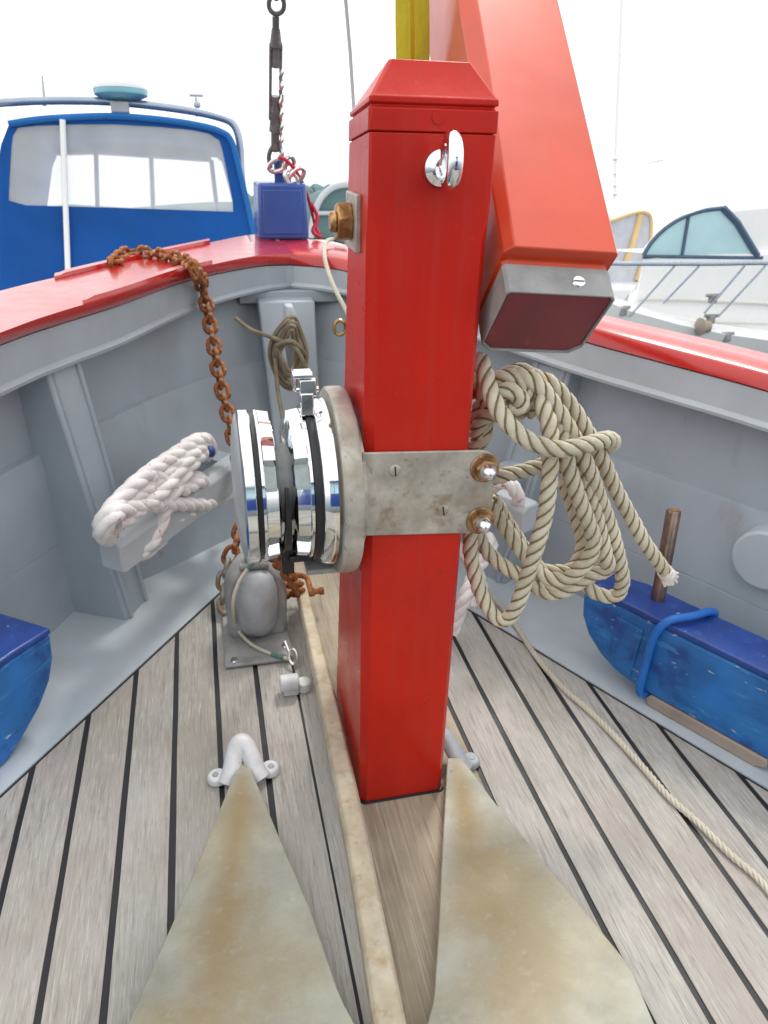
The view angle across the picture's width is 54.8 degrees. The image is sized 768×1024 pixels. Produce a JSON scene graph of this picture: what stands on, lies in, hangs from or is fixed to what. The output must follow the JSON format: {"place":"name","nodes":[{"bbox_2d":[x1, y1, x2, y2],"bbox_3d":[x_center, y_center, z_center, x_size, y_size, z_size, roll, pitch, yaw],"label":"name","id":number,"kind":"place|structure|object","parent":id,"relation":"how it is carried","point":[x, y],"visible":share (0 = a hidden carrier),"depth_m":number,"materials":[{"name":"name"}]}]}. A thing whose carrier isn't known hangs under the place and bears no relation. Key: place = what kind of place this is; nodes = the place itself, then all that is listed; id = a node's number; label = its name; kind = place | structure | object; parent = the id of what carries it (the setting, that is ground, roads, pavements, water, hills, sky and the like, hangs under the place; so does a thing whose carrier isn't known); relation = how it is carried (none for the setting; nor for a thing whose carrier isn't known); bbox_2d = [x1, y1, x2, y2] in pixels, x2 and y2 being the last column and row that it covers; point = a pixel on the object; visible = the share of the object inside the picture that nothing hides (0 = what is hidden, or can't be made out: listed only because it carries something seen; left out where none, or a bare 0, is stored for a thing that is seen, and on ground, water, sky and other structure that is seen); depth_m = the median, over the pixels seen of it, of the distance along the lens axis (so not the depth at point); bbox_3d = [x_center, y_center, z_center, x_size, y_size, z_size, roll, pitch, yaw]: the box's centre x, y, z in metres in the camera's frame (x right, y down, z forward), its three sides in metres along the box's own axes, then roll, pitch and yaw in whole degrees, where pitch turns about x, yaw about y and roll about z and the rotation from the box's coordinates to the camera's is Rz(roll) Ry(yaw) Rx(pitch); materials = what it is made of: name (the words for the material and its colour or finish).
{"place":"outdoors","nodes":[
{"label":"outdoors","id":0,"kind":"place"},
{"bbox_2d":[248,183,330,217],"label":"hills","id":1,"kind":"structure","parent":0,"point":[313,188],"depth_m":378.62,"materials":[{"name":"white"}]},
{"bbox_2d":[344,0,354,109],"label":"halyard","id":2,"kind":"object","parent":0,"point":[349,51],"visible":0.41,"depth_m":1.65,"materials":[{"name":"grey fabric"}]},
{"bbox_2d":[0,534,767,1023],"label":"deck","id":3,"kind":"structure","parent":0,"point":[110,804],"depth_m":1.19,"materials":[{"name":"grey wood"}]},
{"bbox_2d":[207,733,279,786],"bbox_3d":[-0.243,0.430,1.270,0.111,0.067,0.082,7,22,17],"label":"anchor chock","id":4,"kind":"object","parent":3,"relation":"on","point":[241,747],"visible":0.92,"depth_m":1.27,"materials":[{"name":"white metal"}]},
{"bbox_2d":[221,552,292,668],"bbox_3d":[-0.279,0.186,1.583,0.143,0.201,0.198,-5,28,-12],"label":"chain pipe","id":5,"kind":"object","parent":3,"relation":"on","point":[261,607],"visible":0.74,"depth_m":1.56,"materials":[{"name":"grey metal"}]},
{"bbox_2d":[231,564,298,665],"bbox_3d":[-0.249,0.196,1.542,0.163,0.222,0.073,6,22,15],"label":"lanyard","id":6,"kind":"object","parent":5,"relation":"attached to","point":[242,635],"visible":0.88,"depth_m":1.55,"materials":[{"name":"grey fabric"}]},
{"bbox_2d":[279,673,310,696],"bbox_3d":[-0.175,0.340,1.467,0.063,0.043,0.036,-5,28,-12],"label":"deck fitting","id":7,"kind":"object","parent":3,"relation":"on","point":[292,684],"visible":1,"depth_m":1.46,"materials":[{"name":"white metal"}]},
{"bbox_2d":[0,522,767,794],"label":"waterway","id":8,"kind":"object","parent":3,"relation":"on","point":[96,661],"visible":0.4,"depth_m":1.60,"materials":[{"name":"grey paint"}]},
{"bbox_2d":[0,614,51,766],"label":"blue block","id":9,"kind":"object","parent":8,"relation":"on","point":[25,657],"depth_m":1.30,"materials":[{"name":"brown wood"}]},
{"bbox_2d":[239,265,340,444],"bbox_3d":[-0.260,-0.383,2.217,0.300,0.640,0.485,-5,28,-12],"label":"stem post","id":10,"kind":"object","parent":8,"relation":"on","point":[270,305],"visible":0.34,"depth_m":2.14,"materials":[{"name":"grey paint"}]},
{"bbox_2d":[283,303,298,386],"bbox_3d":[-0.244,-0.443,1.990,0.044,0.214,0.134,-5,28,-12],"label":"stem cleat","id":11,"kind":"object","parent":10,"relation":"attached to","point":[288,309],"visible":0.34,"depth_m":1.97,"materials":[{"name":"grey paint"}]},
{"bbox_2d":[234,315,308,418],"bbox_3d":[-0.277,-0.371,1.979,0.136,0.313,0.223,-17,27,-37],"label":"twine hank","id":12,"kind":"object","parent":11,"relation":"hanging from","point":[296,343],"visible":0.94,"depth_m":1.92,"materials":[{"name":"brown fabric"}]},
{"bbox_2d":[583,508,767,767],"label":"blue block","id":13,"kind":"object","parent":8,"relation":"on","point":[707,677],"depth_m":1.38,"materials":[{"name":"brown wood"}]},
{"bbox_2d":[635,607,718,697],"bbox_3d":[0.566,0.273,1.432,0.146,0.204,0.072,-13,25,-31],"label":"blue lashing","id":14,"kind":"object","parent":13,"relation":"attached to","point":[656,632],"visible":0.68,"depth_m":1.39,"materials":[{"name":"fabric"}]},
{"bbox_2d":[129,572,653,1023],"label":"anchor","id":15,"kind":"object","parent":3,"relation":"on","point":[522,939],"visible":0.88,"depth_m":0.98,"materials":[{"name":"metal"}]},
{"bbox_2d":[328,59,498,804],"bbox_3d":[0.081,-0.038,1.097,0.327,1.066,0.318,-5,28,-12],"label":"mooring post","id":16,"kind":"object","parent":3,"relation":"on","point":[408,221],"visible":0.87,"depth_m":0.91,"materials":[{"name":"red paint"}]},
{"bbox_2d":[230,369,498,574],"bbox_3d":[-0.035,-0.061,1.037,0.350,0.293,0.260,-5,28,-12],"label":"windlass","id":17,"kind":"object","parent":16,"relation":"attached to","point":[324,487],"visible":1,"depth_m":0.95,"materials":[{"name":"metal"}]},
{"bbox_2d":[268,553,305,597],"bbox_3d":[-0.209,0.103,1.465,0.051,0.341,0.378,1,21,3],"label":"chain","id":18,"kind":"object","parent":17,"relation":"hanging from","point":[294,584],"visible":0.35,"depth_m":1.57,"materials":[{"name":"metal"}]},
{"bbox_2d":[395,0,429,60],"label":"webbing strap","id":19,"kind":"object","parent":16,"relation":"attached to","point":[412,26],"visible":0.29,"depth_m":1.12,"materials":[{"name":"yellow fabric"}]},
{"bbox_2d":[429,0,617,352],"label":"bowsprit","id":20,"kind":"object","parent":16,"relation":"attached to","point":[550,254],"visible":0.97,"depth_m":0.91,"materials":[{"name":"red paint"}]},
{"bbox_2d":[462,352,678,627],"bbox_3d":[0.318,-0.026,1.108,0.404,0.433,0.174,-5,28,-12],"label":"rope coil","id":21,"kind":"object","parent":16,"relation":"hanging from","point":[573,446],"visible":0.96,"depth_m":1.09,"materials":[{"name":"beige fabric"}]},
{"bbox_2d":[442,727,479,769],"bbox_3d":[0.107,0.425,1.297,0.117,0.067,0.084,6,22,15],"label":"anchor chock","id":22,"kind":"object","parent":3,"relation":"on","point":[453,748],"visible":0.34,"depth_m":1.30,"materials":[{"name":"metal"}]},
{"bbox_2d":[488,588,767,895],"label":"deck line","id":23,"kind":"object","parent":3,"relation":"on","point":[717,842],"visible":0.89,"depth_m":1.31,"materials":[{"name":"beige fabric"}]},
{"bbox_2d":[0,0,767,221],"label":"sky","id":24,"kind":"structure","parent":0,"point":[694,81],"materials":[{"name":"white"}]},
{"bbox_2d":[653,222,667,235],"bbox_3d":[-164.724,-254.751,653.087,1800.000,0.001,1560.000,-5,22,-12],"label":"water","id":25,"kind":"structure","parent":0,"point":[657,226],"depth_m":338.09,"materials":[{"name":"white"}]},
{"bbox_2d":[0,75,254,290],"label":"motor boat","id":26,"kind":"object","parent":25,"relation":"on","point":[78,189],"visible":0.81,"depth_m":4.37,"materials":[{"name":"blue paint"}]},
{"bbox_2d":[307,181,347,245],"bbox_3d":[-0.255,-2.824,9.537,1.753,2.566,2.800,-5,22,-12],"label":"boat","id":27,"kind":"object","parent":25,"relation":"on","point":[326,200],"visible":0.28,"depth_m":8.40,"materials":[{"name":"white plastic"}]},
{"bbox_2d":[608,0,662,299],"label":"sailing boat","id":28,"kind":"object","parent":25,"relation":"on","point":[632,230],"visible":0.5,"depth_m":9.88,"materials":[{"name":"grey plastic"}]},
{"bbox_2d":[605,205,767,353],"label":"motor cruiser","id":29,"kind":"object","parent":25,"relation":"on","point":[704,273],"visible":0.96,"depth_m":5.97,"materials":[{"name":"white plastic"}]},
{"bbox_2d":[642,205,762,258],"bbox_3d":[2.574,-2.225,5.907,1.106,0.414,0.056,-5,22,-12],"label":"side window","id":30,"kind":"structure","parent":29,"relation":"in","point":[703,233],"depth_m":5.90,"materials":[{"name":"blue glass"}]},
{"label":"hull","id":31,"kind":"structure","parent":25,"relation":"in","visible":0},
{"bbox_2d":[0,234,290,635],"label":"bulwark","id":32,"kind":"object","parent":31,"relation":"on","point":[107,380],"visible":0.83,"depth_m":1.65,"materials":[{"name":"grey paint"}]},
{"bbox_2d":[99,450,232,571],"bbox_3d":[-0.555,-0.039,1.737,0.273,0.117,0.545,7,23,18],"label":"mooring bar","id":33,"kind":"object","parent":32,"relation":"attached to","point":[125,552],"visible":0.46,"depth_m":1.59,"materials":[{"name":"grey paint"}]},
{"bbox_2d":[91,432,232,560],"bbox_3d":[-0.467,-0.038,1.658,0.103,0.250,0.638,5,22,13],"label":"mooring rope","id":34,"kind":"object","parent":33,"relation":"attached to","point":[161,484],"visible":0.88,"depth_m":1.54,"materials":[{"name":"white fabric"}]},
{"bbox_2d":[106,245,240,615],"bbox_3d":[-0.473,-0.248,1.855,0.224,0.777,0.692,-14,26,-32],"label":"chain","id":35,"kind":"object","parent":32,"relation":"hanging from","point":[190,264],"visible":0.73,"depth_m":1.83,"materials":[{"name":"rusted iron"}]},
{"bbox_2d":[253,162,308,238],"bbox_3d":[-0.333,-1.021,2.412,0.182,0.240,0.123,-5,28,-12],"label":"stem box","id":36,"kind":"object","parent":32,"relation":"on","point":[280,208],"visible":0.86,"depth_m":2.38,"materials":[{"name":"blue paint"}]},
{"bbox_2d":[266,0,285,167],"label":"forestay","id":37,"kind":"object","parent":36,"relation":"attached to","point":[275,115],"visible":0.95,"depth_m":2.19,"materials":[{"name":"metal"}]},
{"bbox_2d":[267,154,305,182],"bbox_3d":[-0.309,-1.076,2.346,0.124,0.106,0.033,-5,28,-12],"label":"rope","id":38,"kind":"object","parent":36,"relation":"on","point":[284,169],"visible":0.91,"depth_m":2.34,"materials":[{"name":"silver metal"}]},
{"bbox_2d":[278,156,322,238],"bbox_3d":[-0.268,-1.016,2.405,0.072,0.245,0.170,17,27,37],"label":"red lanyard","id":39,"kind":"object","parent":36,"relation":"hanging from","point":[313,211],"visible":0.91,"depth_m":2.47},
{"bbox_2d":[279,239,767,639],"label":"bulwark","id":40,"kind":"object","parent":31,"relation":"attached to","point":[683,416],"visible":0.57,"depth_m":1.57,"materials":[{"name":"grey paint"}]},
{"bbox_2d":[322,237,345,314],"bbox_3d":[-0.136,-0.672,2.194,0.090,0.262,0.435,-3,22,-7],"label":"rail line","id":41,"kind":"object","parent":40,"relation":"hanging from","point":[328,272],"visible":0.84,"depth_m":2.10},
{"bbox_2d":[332,319,345,336],"bbox_3d":[-0.122,-0.508,2.043,0.042,0.049,0.010,-5,28,-12],"label":"ring eye","id":42,"kind":"object","parent":40,"relation":"attached to","point":[343,322],"visible":0.95,"depth_m":2.04,"materials":[{"name":"gold metal"}]},
{"bbox_2d":[497,460,538,533],"bbox_3d":[0.213,-0.089,1.791,0.210,0.106,0.490,-17,27,-37],"label":"mooring bar","id":43,"kind":"object","parent":40,"relation":"attached to","point":[524,517],"visible":0.25,"depth_m":1.58,"materials":[{"name":"grey paint"}]},
{"bbox_2d":[453,480,524,636],"bbox_3d":[0.228,0.070,1.640,0.165,0.353,0.242,3,22,7],"label":"mooring rope","id":44,"kind":"object","parent":43,"relation":"attached to","point":[466,596],"visible":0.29,"depth_m":1.58,"materials":[{"name":"white fabric"}]}
]}

